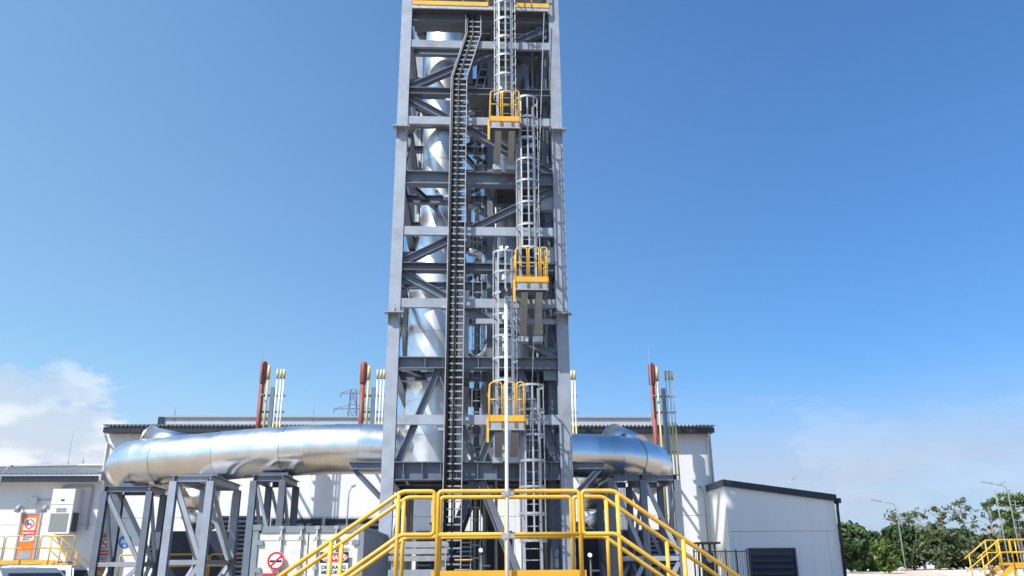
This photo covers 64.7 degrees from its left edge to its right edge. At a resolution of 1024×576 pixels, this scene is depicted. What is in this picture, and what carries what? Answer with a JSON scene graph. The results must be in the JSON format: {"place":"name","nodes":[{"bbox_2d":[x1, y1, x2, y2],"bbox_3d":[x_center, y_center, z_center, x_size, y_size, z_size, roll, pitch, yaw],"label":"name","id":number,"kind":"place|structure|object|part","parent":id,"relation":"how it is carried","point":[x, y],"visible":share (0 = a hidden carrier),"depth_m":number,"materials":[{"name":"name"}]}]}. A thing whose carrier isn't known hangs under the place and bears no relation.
{"place":"outdoors","nodes":[
{"label":"outdoors","id":0,"kind":"place"},
{"bbox_2d":[430,522,452,570],"bbox_3d":[-2.380,9.564,27.380,0.849,3.079,1.090,1,-19,-3],"label":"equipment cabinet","id":1,"kind":"object","parent":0,"point":[432,562],"visible":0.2,"depth_m":27.06,"materials":[{"name":"grey metal"}]},
{"bbox_3d":[-2.542,9.377,26.912,0.334,2.729,0.019,1,-19,-3],"label":"cabinet door","id":2,"kind":"part","parent":1,"relation":"part of","materials":[{"name":"grey metal"}]},
{"bbox_3d":[-2.168,9.380,26.930,0.334,2.729,0.019,1,-19,-3],"label":"cabinet door","id":3,"kind":"part","parent":1,"relation":"part of","materials":[{"name":"black metal"}]},
{"bbox_2d":[0,0,1023,564],"label":"sky","id":4,"kind":"structure","parent":0,"point":[807,214],"materials":[{"name":"blue"}]},
{"bbox_2d":[706,479,846,575],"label":"annex building","id":5,"kind":"structure","parent":0,"point":[777,531],"depth_m":40.08,"materials":[{"name":"white metal"}]},
{"bbox_2d":[846,565,1023,575],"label":"sandy bank","id":6,"kind":"structure","parent":0,"point":[930,570],"depth_m":56.37,"materials":[{"name":"beige sand"}]},
{"bbox_2d":[837,524,874,571],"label":"bushy tree","id":7,"kind":"object","parent":6,"relation":"on","point":[856,550],"visible":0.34,"depth_m":57.31,"materials":[{"name":"green plant"}]},
{"bbox_2d":[837,520,882,571],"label":"bushy tree","id":8,"kind":"object","parent":6,"relation":"on","point":[856,530],"visible":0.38,"depth_m":63.64,"materials":[{"name":"green plant"}]},
{"bbox_2d":[866,530,904,570],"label":"bushy tree","id":9,"kind":"object","parent":6,"relation":"on","point":[891,542],"visible":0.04,"depth_m":65.81,"materials":[{"name":"green plant"}]},
{"bbox_2d":[871,540,902,572],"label":"bushy tree","id":10,"kind":"object","parent":6,"relation":"on","point":[886,557],"visible":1,"depth_m":55.91,"materials":[{"name":"green plant"}]},
{"bbox_2d":[870,499,906,571],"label":"lamp post","id":11,"kind":"object","parent":6,"relation":"on","point":[899,529],"visible":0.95,"depth_m":60.94,"materials":[{"name":"metal"}]},
{"bbox_2d":[880,507,920,568],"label":"slender tree","id":12,"kind":"object","parent":6,"relation":"on","point":[908,517],"visible":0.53,"depth_m":80.38,"materials":[{"name":"green plant"}]},
{"bbox_2d":[876,522,937,569],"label":"bushy tree","id":13,"kind":"object","parent":6,"relation":"on","point":[912,560],"visible":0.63,"depth_m":71.23,"materials":[{"name":"green plant"}]},
{"bbox_2d":[906,511,939,568],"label":"slender tree","id":14,"kind":"object","parent":6,"relation":"on","point":[916,514],"visible":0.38,"depth_m":82.94,"materials":[{"name":"green plant"}]},
{"bbox_2d":[923,504,954,568],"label":"slender tree","id":15,"kind":"object","parent":6,"relation":"on","point":[942,517],"visible":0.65,"depth_m":79.00,"materials":[{"name":"green plant"}]},
{"bbox_2d":[906,522,980,569],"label":"bushy tree","id":16,"kind":"object","parent":6,"relation":"on","point":[950,544],"visible":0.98,"depth_m":69.31,"materials":[{"name":"green plant"}]},
{"bbox_2d":[937,525,977,568],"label":"bushy tree","id":17,"kind":"object","parent":6,"relation":"on","point":[966,533],"visible":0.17,"depth_m":72.48,"materials":[{"name":"green plant"}]},
{"bbox_2d":[947,495,980,568],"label":"slender tree","id":18,"kind":"object","parent":6,"relation":"on","point":[966,507],"visible":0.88,"depth_m":79.18,"materials":[{"name":"green plant"}]},
{"bbox_2d":[951,532,1011,568],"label":"bushy tree","id":19,"kind":"object","parent":6,"relation":"on","point":[980,539],"visible":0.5,"depth_m":70.81,"materials":[{"name":"green plant"}]},
{"bbox_2d":[979,497,998,532],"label":"slender tree","id":20,"kind":"object","parent":6,"relation":"on","point":[984,505],"visible":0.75,"depth_m":81.34,"materials":[{"name":"green plant"}]},
{"bbox_2d":[980,481,1023,571],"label":"lamp post","id":21,"kind":"object","parent":6,"relation":"on","point":[1011,513],"visible":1,"depth_m":55.78,"materials":[{"name":"metal"}]},
{"bbox_2d":[994,481,1009,562],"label":"lamp post","id":22,"kind":"object","parent":6,"relation":"on","point":[1000,519],"visible":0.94,"depth_m":57.54,"materials":[{"name":"metal"}]},
{"bbox_2d":[986,490,1023,561],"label":"slender tree","id":23,"kind":"object","parent":6,"relation":"on","point":[1008,525],"visible":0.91,"depth_m":69.80,"materials":[{"name":"green plant"}]},
{"bbox_2d":[997,525,1023,562],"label":"bushy tree","id":24,"kind":"object","parent":6,"relation":"on","point":[1013,548],"visible":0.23,"depth_m":73.38,"materials":[{"name":"green plant"}]},
{"label":"ground","id":25,"kind":"structure","parent":0,"visible":0},
{"bbox_2d":[0,465,12,483],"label":"lamp post","id":26,"kind":"object","parent":25,"relation":"on","point":[10,466],"visible":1,"depth_m":38.08,"materials":[{"name":"metal"}]},
{"bbox_2d":[0,567,64,575],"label":"parked car","id":27,"kind":"object","parent":25,"relation":"on","point":[25,571],"visible":1,"depth_m":15.64,"materials":[{"name":"silver metal"}]},
{"bbox_2d":[2,565,87,575],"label":"parked car","id":28,"kind":"object","parent":25,"relation":"on","point":[72,570],"visible":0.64,"depth_m":18.80,"materials":[{"name":"white paint"}]},
{"bbox_3d":[-10.309,6.992,19.332,0.121,0.476,0.736,6,-20,-17],"label":"side window","id":29,"kind":"part","parent":28,"relation":"part of","materials":[{"name":"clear glass"}]},
{"bbox_2d":[0,535,102,575],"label":"stairs","id":30,"kind":"structure","parent":25,"relation":"on","point":[45,562],"depth_m":37.85,"materials":[{"name":"metal"}]},
{"bbox_2d":[0,464,104,570],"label":"building","id":31,"kind":"structure","parent":25,"relation":"on","point":[15,491],"depth_m":40.42,"materials":[{"name":"white metal"}]},
{"bbox_2d":[14,505,21,512],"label":"bulkhead lamp","id":32,"kind":"object","parent":31,"relation":"attached to","point":[18,509],"visible":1,"depth_m":40.10,"materials":[{"name":"white metal"}]},
{"bbox_2d":[13,512,41,559],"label":"orange door","id":33,"kind":"structure","parent":31,"relation":"attached to","point":[29,523],"depth_m":40.01,"materials":[{"name":"paint"}]},
{"bbox_2d":[15,514,39,559],"bbox_3d":[-23.969,12.360,39.998,0.825,2.250,0.026,1,-19,-3],"label":"door leaf","id":34,"kind":"structure","parent":33,"relation":"in","point":[21,544],"depth_m":39.92,"materials":[{"name":"orange paint"}]},
{"bbox_2d":[28,496,50,504],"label":"wall horn","id":35,"kind":"object","parent":31,"relation":"attached to","point":[32,500],"depth_m":40.32,"materials":[{"name":"grey paint"}]},
{"bbox_2d":[41,505,47,512],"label":"bulkhead lamp","id":36,"kind":"object","parent":31,"relation":"attached to","point":[44,509],"visible":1,"depth_m":40.16,"materials":[{"name":"white metal"}]},
{"bbox_2d":[46,485,93,533],"bbox_3d":[-21.935,10.952,40.124,1.666,2.394,0.916,1,-19,-3],"label":"wall air conditioner","id":37,"kind":"object","parent":31,"relation":"attached to","point":[65,511],"depth_m":39.77,"materials":[{"name":"grey metal"}]},
{"bbox_2d":[88,483,166,575],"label":"duct support","id":38,"kind":"object","parent":25,"relation":"on","point":[103,513],"visible":0.98,"depth_m":27.26,"materials":[{"name":"grey metal"}]},
{"bbox_2d":[117,553,242,575],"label":"guard rail","id":39,"kind":"object","parent":25,"relation":"on","point":[208,567],"visible":0.43,"depth_m":29.19,"materials":[{"name":"yellow paint"}]},
{"bbox_2d":[157,474,241,575],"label":"duct support","id":40,"kind":"object","parent":25,"relation":"on","point":[198,540],"visible":1,"depth_m":24.75,"materials":[{"name":"grey paint"}]},
{"bbox_2d":[104,423,413,497],"bbox_3d":[-9.390,5.833,28.391,14.593,2.220,5.087,-11,-22,28],"label":"exhaust duct","id":41,"kind":"object","parent":40,"relation":"on","point":[156,456],"visible":0.75,"depth_m":26.36,"materials":[{"name":"metal"}]},
{"bbox_2d":[167,482,238,575],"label":"fan riser","id":42,"kind":"object","parent":25,"relation":"on","point":[180,544],"visible":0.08,"depth_m":30.50,"materials":[{"name":"metal"}]},
{"bbox_2d":[228,486,239,531],"bbox_3d":[-12.917,11.781,37.037,0.358,5.366,0.160,-2,-19,3],"label":"lamp post","id":43,"kind":"object","parent":25,"relation":"on","point":[230,512],"visible":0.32,"depth_m":37.52,"materials":[{"name":"metal"}]},
{"bbox_2d":[241,473,298,575],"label":"duct support","id":44,"kind":"object","parent":25,"relation":"on","point":[281,482],"visible":0.7,"depth_m":25.21,"materials":[{"name":"grey metal"}]},
{"bbox_2d":[249,524,387,575],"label":"shipping container","id":45,"kind":"object","parent":25,"relation":"on","point":[276,550],"visible":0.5,"depth_m":17.28,"materials":[{"name":"white metal"}]},
{"bbox_2d":[253,526,308,575],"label":"door","id":46,"kind":"structure","parent":45,"relation":"in","point":[277,552],"depth_m":17.21,"materials":[{"name":"beige paint"}]},
{"bbox_2d":[307,526,359,575],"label":"door","id":47,"kind":"structure","parent":45,"relation":"in","point":[350,551],"depth_m":17.25,"materials":[{"name":"beige paint"}]},
{"bbox_2d":[346,484,355,525],"bbox_3d":[-7.539,11.822,37.307,0.358,5.386,0.160,-2,-19,3],"label":"lamp post","id":48,"kind":"object","parent":25,"relation":"on","point":[354,485],"visible":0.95,"depth_m":37.91,"materials":[{"name":"metal"}]},
{"bbox_2d":[333,389,369,415],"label":"transmission pylon","id":49,"kind":"object","parent":25,"relation":"on","point":[355,393],"visible":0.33,"depth_m":229.81,"materials":[{"name":"grey metal"}]},
{"bbox_2d":[101,416,714,575],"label":"industrial hall","id":50,"kind":"structure","parent":25,"relation":"on","point":[323,499],"depth_m":42.53,"materials":[{"name":"metal"}]},
{"bbox_2d":[97,533,107,575],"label":"orange door","id":51,"kind":"structure","parent":50,"relation":"attached to","point":[103,554],"depth_m":40.84,"materials":[{"name":"paint"}]},
{"bbox_2d":[98,534,107,570],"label":"door leaf","id":52,"kind":"structure","parent":51,"relation":"in","point":[104,535],"depth_m":40.73,"materials":[{"name":"orange paint"}]},
{"bbox_2d":[118,536,131,547],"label":"round sign","id":53,"kind":"object","parent":50,"relation":"attached to","point":[122,542],"visible":0.66,"depth_m":41.08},
{"bbox_2d":[255,361,285,428],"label":"vent pipe group","id":54,"kind":"object","parent":50,"relation":"attached to","point":[265,373],"visible":0.73,"depth_m":41.33,"materials":[{"name":"grey paint"}]},
{"bbox_2d":[256,345,263,412],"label":"lightning rod","id":55,"kind":"object","parent":54,"relation":"attached to","point":[259,383],"visible":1,"depth_m":41.28,"materials":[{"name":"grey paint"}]},
{"bbox_2d":[358,362,385,423],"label":"vent pipe group","id":56,"kind":"object","parent":50,"relation":"attached to","point":[365,372],"visible":0.62,"depth_m":41.62,"materials":[{"name":"grey paint"}]},
{"bbox_2d":[570,370,577,433],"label":"vent pipe group","id":57,"kind":"object","parent":50,"relation":"attached to","point":[572,374],"visible":0.19,"depth_m":42.16,"materials":[{"name":"grey paint"}]},
{"bbox_2d":[388,541,448,575],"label":"pipe rack","id":58,"kind":"object","parent":25,"relation":"on","point":[417,544],"visible":0.75,"depth_m":14.20,"materials":[{"name":"metal"}]},
{"bbox_2d":[454,559,471,570],"bbox_3d":[-2.614,13.126,37.700,5.249,0.912,0.064,1,-19,-3],"label":"guard rail","id":59,"kind":"object","parent":25,"relation":"on","point":[462,560],"visible":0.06,"depth_m":37.81,"materials":[{"name":"yellow metal"}]},
{"bbox_2d":[349,0,604,575],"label":"steel tower","id":60,"kind":"structure","parent":25,"relation":"on","point":[551,369],"depth_m":26.33,"materials":[{"name":"grey metal"}]},
{"bbox_2d":[405,5,469,461],"bbox_3d":[-2.564,-2.315,29.279,2.460,17.926,2.460,1,-19,-3],"label":"exhaust stack","id":61,"kind":"object","parent":60,"relation":"on","point":[426,331],"visible":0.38,"depth_m":27.36,"materials":[{"name":"grey paint"}]},
{"bbox_2d":[438,14,480,570],"bbox_3d":[-1.598,-0.326,25.192,1.187,19.727,0.428,1,-19,-3],"label":"cable ladder","id":62,"kind":"object","parent":60,"relation":"attached to","point":[452,101],"visible":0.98,"depth_m":24.96,"materials":[{"name":"metal"}]},
{"bbox_2d":[467,38,487,570],"bbox_3d":[-1.026,-0.027,26.793,0.898,20.201,0.370,1,-19,-3],"label":"cable ladder","id":63,"kind":"object","parent":60,"relation":"attached to","point":[471,112],"visible":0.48,"depth_m":26.55,"materials":[{"name":"metal"}]},
{"bbox_2d":[468,247,503,356],"bbox_3d":[-0.853,0.571,27.627,1.317,4.460,1.040,1,-19,-3],"label":"lagged pipework","id":64,"kind":"object","parent":60,"relation":"attached to","point":[484,278],"visible":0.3,"depth_m":27.68,"materials":[{"name":"metal"}]},
{"bbox_2d":[488,90,520,173],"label":"rest platform","id":65,"kind":"structure","parent":60,"relation":"attached to","point":[501,127],"depth_m":25.98,"materials":[{"name":"metal"}]},
{"bbox_2d":[494,0,516,115],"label":"caged ladder","id":66,"kind":"object","parent":65,"relation":"attached to","point":[498,44],"visible":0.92,"depth_m":27.27,"materials":[{"name":"metal"}]},
{"bbox_2d":[486,381,525,463],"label":"rest platform","id":67,"kind":"structure","parent":60,"relation":"attached to","point":[515,427],"depth_m":22.77,"materials":[{"name":"metal"}]},
{"bbox_2d":[492,249,517,421],"bbox_3d":[-0.212,1.468,24.201,0.766,5.275,1.044,1,-19,-3],"label":"caged ladder","id":68,"kind":"object","parent":67,"relation":"attached to","point":[497,319],"visible":0.83,"depth_m":24.20,"materials":[{"name":"metal"}]},
{"bbox_2d":[481,5,542,460],"bbox_3d":[-0.033,-2.291,29.405,2.460,17.926,2.460,1,-19,-3],"label":"exhaust stack","id":69,"kind":"object","parent":60,"relation":"on","point":[522,82],"visible":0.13,"depth_m":27.70,"materials":[{"name":"grey paint"}]},
{"bbox_2d":[513,246,548,343],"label":"rest platform","id":70,"kind":"structure","parent":60,"relation":"attached to","point":[525,286],"depth_m":24.21,"materials":[{"name":"metal"}]},
{"bbox_2d":[515,94,539,276],"bbox_3d":[0.490,-3.047,25.803,0.766,6.561,1.044,1,-19,-3],"label":"caged ladder","id":71,"kind":"object","parent":70,"relation":"attached to","point":[520,223],"visible":0.86,"depth_m":25.71,"materials":[{"name":"metal"}]},
{"bbox_2d":[518,383,546,569],"bbox_3d":[0.575,6.005,22.669,0.766,6.579,1.044,1,-19,-3],"label":"caged ladder","id":72,"kind":"object","parent":60,"relation":"attached to","point":[523,460],"visible":0.94,"depth_m":22.78,"materials":[{"name":"metal"}]},
{"bbox_2d":[529,13,544,458],"bbox_3d":[0.810,-2.337,25.825,0.786,15.506,0.058,1,-19,-3],"label":"earthing cable","id":73,"kind":"object","parent":60,"relation":"attached to","point":[537,219],"visible":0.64,"depth_m":26.43,"materials":[{"name":"metal"}]},
{"bbox_2d":[540,195,552,211],"bbox_3d":[1.143,-2.808,26.697,0.400,0.560,0.265,1,-19,-3],"label":"junction box","id":74,"kind":"object","parent":60,"relation":"attached to","point":[546,204],"visible":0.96,"depth_m":26.57,"materials":[{"name":"metal"}]},
{"bbox_2d":[541,247,553,262],"bbox_3d":[1.142,-1.010,26.074,0.400,0.560,0.265,1,-19,-3],"label":"junction box","id":75,"kind":"object","parent":60,"relation":"attached to","point":[550,254],"visible":0.46,"depth_m":25.96,"materials":[{"name":"metal"}]},
{"bbox_2d":[572,424,672,495],"bbox_3d":[3.962,6.217,30.272,3.816,2.388,10.477,-13,-23,33],"label":"exhaust duct","id":76,"kind":"object","parent":60,"relation":"attached to","point":[617,449],"visible":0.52,"depth_m":27.87,"materials":[{"name":"metal"}]},
{"bbox_2d":[478,547,486,569],"bbox_3d":[-1.377,9.242,25.176,1.900,2.230,1.700,1,-19,-3],"label":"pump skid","id":77,"kind":"object","parent":25,"relation":"on","point":[484,557],"visible":0.55,"depth_m":25.04,"materials":[{"name":"grey metal"}]},
{"bbox_2d":[478,548,489,569],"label":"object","id":78,"kind":"object","parent":25,"relation":"on","point":[480,550],"visible":1,"depth_m":18.91,"materials":[{"name":"white metal"}]},
{"bbox_2d":[481,539,511,569],"bbox_3d":[-0.562,9.838,27.699,1.188,2.743,1.090,1,-19,-3],"label":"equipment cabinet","id":79,"kind":"object","parent":25,"relation":"on","point":[491,554],"depth_m":27.43,"materials":[{"name":"grey metal"}]},
{"bbox_3d":[-0.809,9.650,27.226,0.504,2.393,0.019,1,-19,-3],"label":"cabinet door","id":80,"kind":"part","parent":79,"relation":"part of","materials":[{"name":"black metal"}]},
{"bbox_3d":[-0.266,9.655,27.253,0.504,2.393,0.019,1,-19,-3],"label":"cabinet door","id":81,"kind":"part","parent":79,"relation":"part of","materials":[{"name":"black metal"}]},
{"bbox_2d":[500,288,514,575],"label":"lamp pole","id":82,"kind":"object","parent":25,"relation":"on","point":[506,493],"visible":1,"depth_m":11.53,"materials":[{"name":"metal"}]},
{"bbox_2d":[277,489,740,575],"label":"crossover stairs","id":83,"kind":"structure","parent":25,"relation":"on","point":[438,535],"depth_m":11.38,"materials":[{"name":"metal"}]},
{"bbox_2d":[519,499,539,569],"bbox_3d":[1.024,9.083,27.303,1.425,3.888,1.490,1,-19,-3],"label":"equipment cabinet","id":84,"kind":"object","parent":25,"relation":"on","point":[532,554],"visible":0.1,"depth_m":26.76,"materials":[{"name":"grey metal"}]},
{"bbox_3d":[0.728,8.828,26.638,0.622,3.538,0.019,1,-19,-3],"label":"cabinet door","id":85,"kind":"part","parent":84,"relation":"part of","materials":[{"name":"black metal"}]},
{"bbox_2d":[588,553,599,575],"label":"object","id":86,"kind":"object","parent":25,"relation":"on","point":[590,558],"visible":1,"depth_m":18.99,"materials":[{"name":"white metal"}]},
{"bbox_2d":[575,478,643,575],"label":"fan riser","id":87,"kind":"object","parent":25,"relation":"on","point":[590,546],"visible":0.14,"depth_m":29.27,"materials":[{"name":"metal"}]},
{"bbox_2d":[596,473,683,575],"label":"duct support","id":88,"kind":"object","parent":25,"relation":"on","point":[636,480],"visible":0.9,"depth_m":25.93,"materials":[{"name":"grey metal"}]},
{"bbox_2d":[648,363,684,571],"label":"vent pipe group","id":89,"kind":"object","parent":25,"relation":"on","point":[664,397],"visible":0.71,"depth_m":41.93,"materials":[{"name":"grey paint"}]},
{"bbox_2d":[648,345,655,413],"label":"lightning rod","id":90,"kind":"object","parent":89,"relation":"attached to","point":[650,383],"visible":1,"depth_m":42.31,"materials":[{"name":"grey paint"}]},
{"bbox_2d":[697,485,708,552],"bbox_3d":[9.249,12.162,38.604,0.358,5.342,0.160,3,-19,-9],"label":"lamp post","id":91,"kind":"object","parent":25,"relation":"on","point":[698,486],"visible":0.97,"depth_m":39.07,"materials":[{"name":"metal"}]},
{"bbox_2d":[694,542,720,575],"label":"sampling stand","id":92,"kind":"object","parent":25,"relation":"on","point":[712,567],"visible":0.49,"depth_m":33.68,"materials":[{"name":"grey metal"}]},
{"bbox_2d":[693,549,749,575],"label":"fence","id":93,"kind":"object","parent":25,"relation":"on","point":[735,551],"visible":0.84,"depth_m":31.69,"materials":[{"name":"black metal"}]},
{"bbox_2d":[964,539,1023,575],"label":"crossover stairs","id":94,"kind":"structure","parent":25,"relation":"on","point":[1012,566],"depth_m":37.38,"materials":[{"name":"metal"}]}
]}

